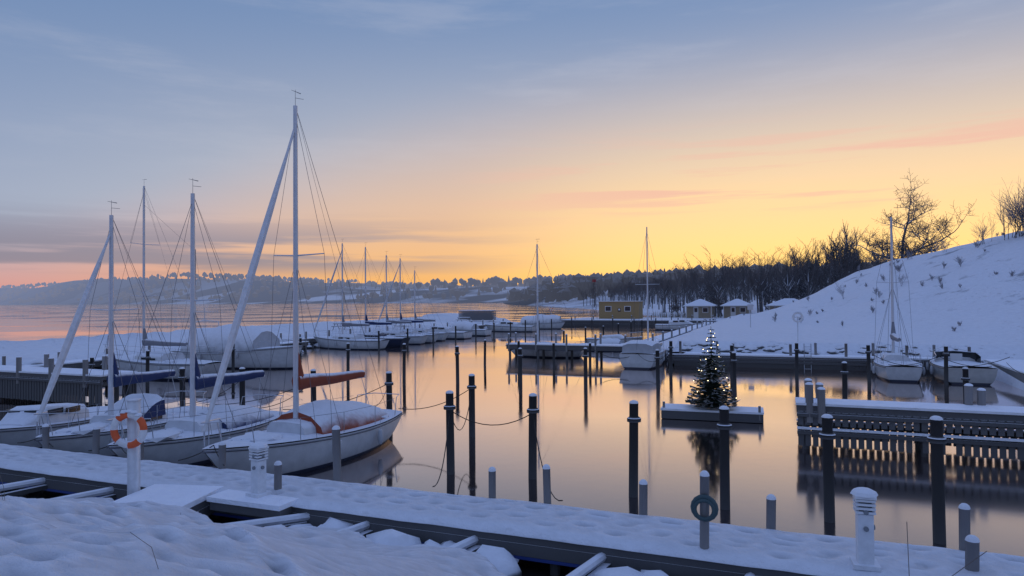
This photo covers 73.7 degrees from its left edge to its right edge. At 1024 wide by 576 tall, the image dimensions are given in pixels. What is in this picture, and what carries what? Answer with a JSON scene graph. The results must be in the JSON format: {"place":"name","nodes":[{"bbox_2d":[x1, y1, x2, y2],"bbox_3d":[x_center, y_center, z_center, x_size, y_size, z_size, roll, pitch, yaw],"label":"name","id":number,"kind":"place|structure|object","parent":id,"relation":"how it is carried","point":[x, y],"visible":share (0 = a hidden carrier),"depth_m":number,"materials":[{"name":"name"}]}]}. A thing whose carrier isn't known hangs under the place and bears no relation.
{"place":"outdoors","nodes":[
{"label":"outdoors","id":0,"kind":"place"},
{"bbox_2d":[150,210,215,363],"bbox_3d":[-19.931,-0.396,40.855,5.789,9.553,2.328,-1,-1,22],"label":"sailboat mast","id":1,"kind":"object","parent":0,"point":[195,304],"visible":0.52,"depth_m":40.32,"materials":[{"name":"silver metal"}]},
{"bbox_2d":[0,495,506,575],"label":"snow bank","id":2,"kind":"structure","parent":0,"point":[91,536],"depth_m":6.04,"materials":[{"name":"white snow"}]},
{"bbox_2d":[197,511,667,575],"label":"bank rocks","id":3,"kind":"object","parent":2,"relation":"on","point":[503,560],"visible":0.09,"depth_m":10.92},
{"bbox_2d":[0,476,986,575],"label":"dry weeds","id":4,"kind":"object","parent":2,"relation":"on","point":[906,524],"visible":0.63,"depth_m":3.57,"materials":[{"name":"brown plant"}]},
{"bbox_2d":[331,323,349,329],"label":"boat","id":5,"kind":"object","parent":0,"point":[338,326],"visible":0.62,"depth_m":78.70,"materials":[{"name":"brown wood"}]},
{"bbox_2d":[456,317,471,320],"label":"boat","id":6,"kind":"object","parent":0,"point":[463,319],"visible":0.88,"depth_m":101.61,"materials":[{"name":"brown wood"}]},
{"bbox_2d":[0,303,1023,575],"bbox_3d":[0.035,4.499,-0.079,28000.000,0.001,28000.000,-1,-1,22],"label":"water","id":7,"kind":"structure","parent":0,"point":[584,443],"depth_m":23.44,"materials":[{"name":"water"}]},
{"bbox_2d":[0,403,107,447],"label":"boat","id":8,"kind":"object","parent":7,"relation":"on","point":[17,424],"visible":0.47,"depth_m":21.03,"materials":[{"name":"plastic"}]},
{"bbox_2d":[0,353,137,405],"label":"pier platform","id":9,"kind":"structure","parent":7,"relation":"in","point":[19,381],"depth_m":30.66,"materials":[{"name":"brown wood"}]},
{"bbox_2d":[34,200,206,456],"bbox_3d":[-11.986,1.360,21.223,2.592,8.009,6.669,-1,-1,10],"label":"sailboat","id":10,"kind":"object","parent":7,"relation":"on","point":[79,438],"visible":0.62,"depth_m":20.52,"materials":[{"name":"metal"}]},
{"bbox_2d":[2,333,308,368],"bbox_3d":[-24.844,5.303,48.260,1.815,2.870,30.060,-1,-1,22],"label":"dock","id":11,"kind":"object","parent":7,"relation":"in","point":[77,363],"visible":0.26,"depth_m":42.41,"materials":[{"name":"grey wood"}]},
{"bbox_2d":[103,179,221,379],"bbox_3d":[-21.603,-0.474,41.532,9.368,12.537,3.170,-1,-1,22],"label":"sailboat","id":12,"kind":"object","parent":7,"relation":"on","point":[159,360],"visible":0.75,"depth_m":40.83,"materials":[{"name":"metal"}]},
{"bbox_2d":[106,179,284,464],"bbox_3d":[-9.151,1.065,20.139,2.592,8.517,6.669,-1,-1,16],"label":"sailboat","id":13,"kind":"object","parent":7,"relation":"on","point":[175,440],"visible":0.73,"depth_m":19.72,"materials":[{"name":"metal"}]},
{"bbox_2d":[170,308,303,368],"bbox_3d":[-18.651,3.576,47.400,10.215,4.397,3.868,-1,-1,22],"label":"covered boat","id":14,"kind":"object","parent":7,"relation":"on","point":[261,343],"visible":0.73,"depth_m":45.92,"materials":[{"name":"metal"}]},
{"bbox_2d":[200,90,402,475],"bbox_3d":[-5.750,-0.115,19.501,2.727,10.800,7.769,-1,-1,23],"label":"sailboat","id":15,"kind":"object","parent":7,"relation":"on","point":[297,439],"visible":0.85,"depth_m":18.77,"materials":[{"name":"metal"}]},
{"bbox_2d":[314,243,389,349],"bbox_3d":[-15.586,0.714,64.828,8.468,10.881,2.885,-1,-1,25],"label":"sailboat","id":16,"kind":"object","parent":7,"relation":"on","point":[338,341],"visible":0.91,"depth_m":64.12,"materials":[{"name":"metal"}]},
{"bbox_2d":[338,247,410,346],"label":"sailboat","id":17,"kind":"object","parent":7,"relation":"on","point":[395,341],"visible":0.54,"depth_m":67.46,"materials":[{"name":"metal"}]},
{"bbox_2d":[280,319,503,342],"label":"long pier","id":18,"kind":"structure","parent":7,"relation":"in","point":[312,339],"depth_m":68.85,"materials":[{"name":"brown wood"}]},
{"bbox_2d":[361,255,427,344],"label":"sailboat","id":19,"kind":"object","parent":7,"relation":"on","point":[417,339],"visible":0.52,"depth_m":71.19,"materials":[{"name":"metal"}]},
{"bbox_2d":[376,254,438,342],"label":"sailboat","id":20,"kind":"object","parent":7,"relation":"on","point":[413,332],"visible":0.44,"depth_m":73.75,"materials":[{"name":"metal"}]},
{"bbox_2d":[394,270,448,340],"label":"sailboat","id":21,"kind":"object","parent":7,"relation":"on","point":[442,336],"visible":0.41,"depth_m":76.75,"materials":[{"name":"plastic"}]},
{"bbox_2d":[419,325,472,338],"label":"boat","id":22,"kind":"object","parent":7,"relation":"on","point":[460,334],"visible":0.49,"depth_m":80.05,"materials":[{"name":"metal"}]},
{"bbox_2d":[446,321,491,335],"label":"covered boat","id":23,"kind":"object","parent":7,"relation":"on","point":[464,326],"visible":0.56,"depth_m":86.47,"materials":[{"name":"metal"}]},
{"bbox_2d":[42,424,979,571],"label":"bollards","id":24,"kind":"object","parent":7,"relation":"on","point":[969,544],"visible":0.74,"depth_m":11.93,"materials":[{"name":"grey wood"}]},
{"bbox_2d":[690,494,718,521],"bbox_3d":[2.870,3.286,10.186,0.410,0.410,0.062,-1,-1,22],"label":"life ring","id":25,"kind":"object","parent":24,"relation":"attached to","point":[702,498],"visible":1,"depth_m":10.17,"materials":[{"name":"teal plastic"}]},
{"bbox_2d":[485,321,536,331],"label":"motorboat","id":26,"kind":"object","parent":7,"relation":"on","point":[503,326],"visible":0.87,"depth_m":96.26,"materials":[{"name":"plastic"}]},
{"bbox_2d":[89,317,969,403],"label":"mooring posts","id":27,"kind":"object","parent":7,"relation":"on","point":[965,378],"visible":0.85,"depth_m":37.17,"materials":[{"name":"brown wood"}]},
{"bbox_2d":[592,348,1022,373],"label":"mooring lines","id":28,"kind":"object","parent":27,"relation":"hanging from","point":[888,361],"visible":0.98,"depth_m":35.09,"materials":[{"name":"black fabric"}]},
{"bbox_2d":[114,367,946,544],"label":"mooring posts","id":29,"kind":"object","parent":7,"relation":"in","point":[936,439],"visible":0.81,"depth_m":14.54,"materials":[{"name":"brown wood"}]},
{"bbox_2d":[18,382,562,500],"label":"mooring lines","id":30,"kind":"object","parent":29,"relation":"attached to","point":[376,405],"visible":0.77,"depth_m":17.60,"materials":[{"name":"black fabric"}]},
{"bbox_2d":[520,314,564,328],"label":"covered boat","id":31,"kind":"object","parent":7,"relation":"on","point":[557,322],"visible":0.68,"depth_m":104.11,"materials":[{"name":"fabric"}]},
{"bbox_2d":[506,244,584,357],"bbox_3d":[2.490,0.943,53.994,6.669,9.761,2.496,-1,-1,22],"label":"sailboat","id":32,"kind":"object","parent":7,"relation":"in","point":[548,353],"depth_m":53.37,"materials":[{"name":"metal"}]},
{"bbox_2d":[506,332,626,360],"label":"pier","id":33,"kind":"structure","parent":7,"relation":"in","point":[566,346],"depth_m":50.70,"materials":[{"name":"brown wood"}]},
{"bbox_2d":[583,337,633,343],"bbox_3d":[8.515,4.998,59.591,5.016,1.551,2.272,-1,-1,22],"label":"boat","id":34,"kind":"object","parent":7,"relation":"on","point":[611,341],"visible":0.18,"depth_m":59.01,"materials":[{"name":"plastic"}]},
{"bbox_2d":[586,332,643,342],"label":"boat","id":35,"kind":"object","parent":7,"relation":"on","point":[613,336],"visible":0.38,"depth_m":66.58,"materials":[{"name":"metal"}]},
{"bbox_2d":[619,227,667,368],"bbox_3d":[9.222,0.640,46.965,2.921,9.814,6.821,-1,-1,22],"label":"sailboat","id":36,"kind":"object","parent":7,"relation":"on","point":[643,349],"visible":0.91,"depth_m":44.05,"materials":[{"name":"plastic"}]},
{"bbox_2d":[655,319,700,329],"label":"motorboat","id":37,"kind":"object","parent":7,"relation":"on","point":[676,324],"visible":0.81,"depth_m":97.33,"materials":[{"name":"plastic"}]},
{"bbox_2d":[661,401,763,422],"bbox_3d":[7.497,4.569,25.598,3.640,0.600,1.300,-1,-1,19],"label":"raft","id":38,"kind":"object","parent":7,"relation":"on","point":[693,412],"visible":0.97,"depth_m":25.16,"materials":[{"name":"wood"}]},
{"bbox_2d":[685,329,740,408],"bbox_3d":[7.496,2.964,25.637,2.066,3.050,2.075,-1,-1,22],"label":"christmas tree","id":39,"kind":"object","parent":38,"relation":"on","point":[714,394],"visible":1,"depth_m":25.45,"materials":[{"name":"green plant"}]},
{"bbox_2d":[871,217,925,381],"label":"sailboat","id":40,"kind":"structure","parent":7,"relation":"in","point":[881,368],"depth_m":38.05,"materials":[{"name":"metal"}]},
{"bbox_2d":[795,378,1023,459],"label":"pier","id":41,"kind":"structure","parent":7,"relation":"in","point":[981,417],"depth_m":19.42,"materials":[{"name":"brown wood"}]},
{"bbox_2d":[926,346,997,385],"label":"motorboat","id":42,"kind":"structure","parent":7,"relation":"in","point":[981,374],"depth_m":35.90,"materials":[{"name":"plastic"}]},
{"bbox_2d":[0,231,1023,389],"bbox_3d":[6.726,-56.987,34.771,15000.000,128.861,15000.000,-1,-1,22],"label":"terrain","id":43,"kind":"structure","parent":0,"point":[984,304],"depth_m":66.88,"materials":[{"name":"white snow"}]},
{"bbox_2d":[0,271,571,303],"bbox_3d":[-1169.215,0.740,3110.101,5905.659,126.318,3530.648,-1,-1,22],"label":"distant hills","id":44,"kind":"structure","parent":43,"relation":"on","point":[494,283],"depth_m":2121.82,"materials":[{"name":"plant"}]},
{"bbox_2d":[458,310,495,319],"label":"slat enclosure","id":45,"kind":"object","parent":43,"relation":"on","point":[481,314],"visible":0.91,"depth_m":107.77,"materials":[{"name":"grey wood"}]},
{"bbox_2d":[0,318,976,369],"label":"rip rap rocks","id":46,"kind":"object","parent":43,"relation":"on","point":[742,347],"visible":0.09,"depth_m":45.22,"materials":[{"name":"grey stone"}]},
{"bbox_2d":[0,444,1023,575],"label":"dock","id":47,"kind":"object","parent":43,"relation":"on","point":[584,541],"visible":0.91,"depth_m":11.73,"materials":[{"name":"grey wood"}]},
{"bbox_2d":[110,398,146,494],"bbox_3d":[-7.549,3.659,13.554,0.750,2.875,0.339,0,-1,2],"label":"lifebuoy post","id":48,"kind":"object","parent":47,"relation":"on","point":[136,427],"visible":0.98,"depth_m":13.54,"materials":[{"name":"white paint"}]},
{"bbox_2d":[246,442,271,498],"bbox_3d":[-4.933,3.516,13.291,0.360,1.030,0.360,-1,-1,30],"label":"power pedestal","id":49,"kind":"object","parent":47,"relation":"on","point":[258,452],"visible":1,"depth_m":13.21,"materials":[{"name":"white paint"}]},
{"bbox_2d":[850,487,881,571],"bbox_3d":[4.934,3.344,9.554,0.360,1.090,0.360,-1,-1,17],"label":"power pedestal","id":50,"kind":"object","parent":47,"relation":"on","point":[864,504],"visible":1,"depth_m":9.46,"materials":[{"name":"white paint"}]},
{"bbox_2d":[591,279,597,317],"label":"beacon lattice mast","id":51,"kind":"object","parent":43,"relation":"on","point":[594,280],"visible":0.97,"depth_m":125.34,"materials":[{"name":"red"}]},
{"bbox_2d":[599,301,642,318],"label":"harbour hut","id":52,"kind":"object","parent":43,"relation":"on","point":[619,309],"visible":1,"depth_m":119.81,"materials":[{"name":"yellow"}]},
{"bbox_2d":[561,319,714,326],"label":"quay","id":53,"kind":"structure","parent":43,"relation":"on","point":[587,322],"depth_m":112.28,"materials":[{"name":"white wood"}]},
{"bbox_2d":[669,296,682,317],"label":"tree","id":54,"kind":"object","parent":43,"relation":"on","point":[675,307],"visible":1,"depth_m":127.76,"materials":[{"name":"brown plant"}]},
{"bbox_2d":[644,322,714,341],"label":"gangway","id":55,"kind":"object","parent":43,"relation":"on","point":[667,336],"visible":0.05,"depth_m":72.48,"materials":[{"name":"brown wood"}]},
{"bbox_2d":[643,311,719,317],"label":"bushes","id":56,"kind":"object","parent":43,"relation":"on","point":[675,315],"visible":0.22,"depth_m":136.27,"materials":[{"name":"brown plant"}]},
{"bbox_2d":[508,262,872,302],"bbox_3d":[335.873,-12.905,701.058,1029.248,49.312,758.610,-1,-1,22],"label":"distant hill","id":57,"kind":"structure","parent":43,"relation":"on","point":[571,287],"depth_m":495.61,"materials":[{"name":"plant"}]},
{"bbox_2d":[683,299,717,317],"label":"cabin","id":58,"kind":"object","parent":43,"relation":"on","point":[700,308],"visible":0.86,"depth_m":120.27,"materials":[{"name":"grey"}]},
{"bbox_2d":[702,318,716,323],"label":"picnic table","id":59,"kind":"object","parent":43,"relation":"on","point":[708,320],"visible":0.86,"depth_m":98.10,"materials":[{"name":"brown wood"}]},
{"bbox_2d":[698,288,732,315],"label":"tree","id":60,"kind":"object","parent":43,"relation":"on","point":[709,296],"visible":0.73,"depth_m":139.61,"materials":[{"name":"brown plant"}]},
{"bbox_2d":[703,271,731,313],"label":"tree","id":61,"kind":"object","parent":43,"relation":"on","point":[709,288],"visible":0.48,"depth_m":142.09,"materials":[{"name":"brown plant"}]},
{"bbox_2d":[714,293,727,317],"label":"tree","id":62,"kind":"object","parent":43,"relation":"on","point":[719,308],"visible":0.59,"depth_m":125.54,"materials":[{"name":"brown plant"}]},
{"bbox_2d":[720,299,753,317],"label":"cabin","id":63,"kind":"object","parent":43,"relation":"on","point":[734,307],"visible":0.76,"depth_m":118.94,"materials":[{"name":"grey"}]},
{"bbox_2d":[747,304,752,326],"bbox_3d":[21.775,2.548,62.348,0.500,2.100,0.075,-1,-1,22],"label":"sign post","id":64,"kind":"object","parent":43,"relation":"on","point":[750,307],"visible":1,"depth_m":62.32,"materials":[{"name":"metal"}]},
{"bbox_2d":[757,285,778,309],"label":"tree","id":65,"kind":"object","parent":43,"relation":"on","point":[767,299],"visible":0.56,"depth_m":139.58,"materials":[{"name":"brown plant"}]},
{"bbox_2d":[575,315,970,357],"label":"mooring posts","id":66,"kind":"object","parent":43,"relation":"on","point":[845,348],"visible":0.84,"depth_m":44.84,"materials":[{"name":"brown wood"}]},
{"bbox_2d":[765,273,785,301],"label":"tree","id":67,"kind":"object","parent":43,"relation":"on","point":[774,289],"visible":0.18,"depth_m":156.10,"materials":[{"name":"brown plant"}]},
{"bbox_2d":[765,298,797,309],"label":"cabin","id":68,"kind":"object","parent":43,"relation":"on","point":[781,302],"visible":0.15,"depth_m":116.68,"materials":[{"name":"grey"}]},
{"bbox_2d":[772,275,807,299],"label":"tree wood","id":69,"kind":"object","parent":43,"relation":"on","point":[793,291],"visible":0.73,"depth_m":128.19,"materials":[{"name":"brown plant"}]},
{"bbox_2d":[581,227,1007,316],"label":"forest","id":70,"kind":"object","parent":43,"relation":"on","point":[744,284],"visible":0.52,"depth_m":140.87,"materials":[{"name":"brown plant"}]},
{"bbox_2d":[778,268,816,297],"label":"tree","id":71,"kind":"object","parent":43,"relation":"on","point":[800,282],"visible":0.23,"depth_m":138.75,"materials":[{"name":"brown plant"}]},
{"bbox_2d":[792,311,803,341],"bbox_3d":[19.749,2.768,47.160,0.750,2.300,0.169,-1,-1,12],"label":"lifebuoy stand","id":72,"kind":"object","parent":43,"relation":"on","point":[797,317],"visible":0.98,"depth_m":47.16,"materials":[{"name":"white paint"}]},
{"bbox_2d":[787,246,818,295],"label":"slender tree","id":73,"kind":"object","parent":43,"relation":"on","point":[793,253],"visible":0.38,"depth_m":140.74,"materials":[{"name":"brown plant"}]},
{"bbox_2d":[800,263,831,294],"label":"tree","id":74,"kind":"object","parent":43,"relation":"on","point":[816,279],"visible":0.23,"depth_m":135.16,"materials":[{"name":"brown plant"}]},
{"bbox_2d":[806,239,829,280],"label":"slender tree","id":75,"kind":"object","parent":43,"relation":"on","point":[813,260],"visible":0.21,"depth_m":144.48,"materials":[{"name":"brown plant"}]},
{"bbox_2d":[668,352,983,371],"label":"quay","id":76,"kind":"structure","parent":43,"relation":"on","point":[829,362],"depth_m":43.64,"materials":[{"name":"grey wood"}]},
{"bbox_2d":[667,351,686,360],"bbox_3d":[11.695,5.542,47.834,1.100,2.205,3.650,-1,-1,22],"label":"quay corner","id":77,"kind":"object","parent":76,"relation":"attached to","point":[674,353],"visible":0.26,"depth_m":46.28,"materials":[{"name":"white wood"}]},
{"bbox_2d":[815,269,844,290],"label":"tree wood","id":78,"kind":"object","parent":43,"relation":"on","point":[836,277],"visible":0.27,"depth_m":125.57,"materials":[{"name":"brown plant"}]},
{"bbox_2d":[829,264,851,281],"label":"tree wood","id":79,"kind":"object","parent":43,"relation":"on","point":[849,271],"visible":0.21,"depth_m":125.96,"materials":[{"name":"brown plant"}]},
{"bbox_2d":[818,230,865,284],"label":"slender tree","id":80,"kind":"object","parent":43,"relation":"on","point":[823,249],"visible":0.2,"depth_m":139.25,"materials":[{"name":"brown plant"}]},
{"bbox_2d":[820,219,868,268],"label":"slender tree","id":81,"kind":"object","parent":43,"relation":"on","point":[831,243],"visible":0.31,"depth_m":143.50,"materials":[{"name":"brown plant"}]},
{"bbox_2d":[831,237,863,274],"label":"slender tree","id":82,"kind":"object","parent":43,"relation":"on","point":[841,250],"visible":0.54,"depth_m":135.92,"materials":[{"name":"brown plant"}]},
{"bbox_2d":[847,246,871,270],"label":"slender tree","id":83,"kind":"object","parent":43,"relation":"on","point":[860,258],"visible":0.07,"depth_m":145.63,"materials":[{"name":"brown plant"}]},
{"bbox_2d":[729,232,1014,330],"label":"shrubs","id":84,"kind":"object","parent":43,"relation":"on","point":[922,283],"depth_m":73.92,"materials":[{"name":"brown plant"}]},
{"bbox_2d":[869,247,889,264],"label":"slender tree","id":85,"kind":"object","parent":43,"relation":"on","point":[877,260],"visible":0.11,"depth_m":135.70,"materials":[{"name":"brown plant"}]},
{"bbox_2d":[842,172,976,262],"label":"bare tree","id":86,"kind":"object","parent":43,"relation":"on","point":[903,246],"visible":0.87,"depth_m":110.91,"materials":[{"name":"brown plant"}]},
{"bbox_2d":[906,177,1023,258],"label":"shrubs","id":87,"kind":"object","parent":43,"relation":"on","point":[1018,214],"visible":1,"depth_m":72.95,"materials":[{"name":"brown plant"}]},
{"bbox_2d":[983,359,1023,382],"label":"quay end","id":88,"kind":"structure","parent":43,"relation":"on","point":[1005,367],"depth_m":36.01,"materials":[{"name":"concrete"}]},
{"bbox_2d":[0,0,1023,287],"label":"sky","id":89,"kind":"structure","parent":0,"point":[457,139],"materials":[{"name":"blue"}]}
]}

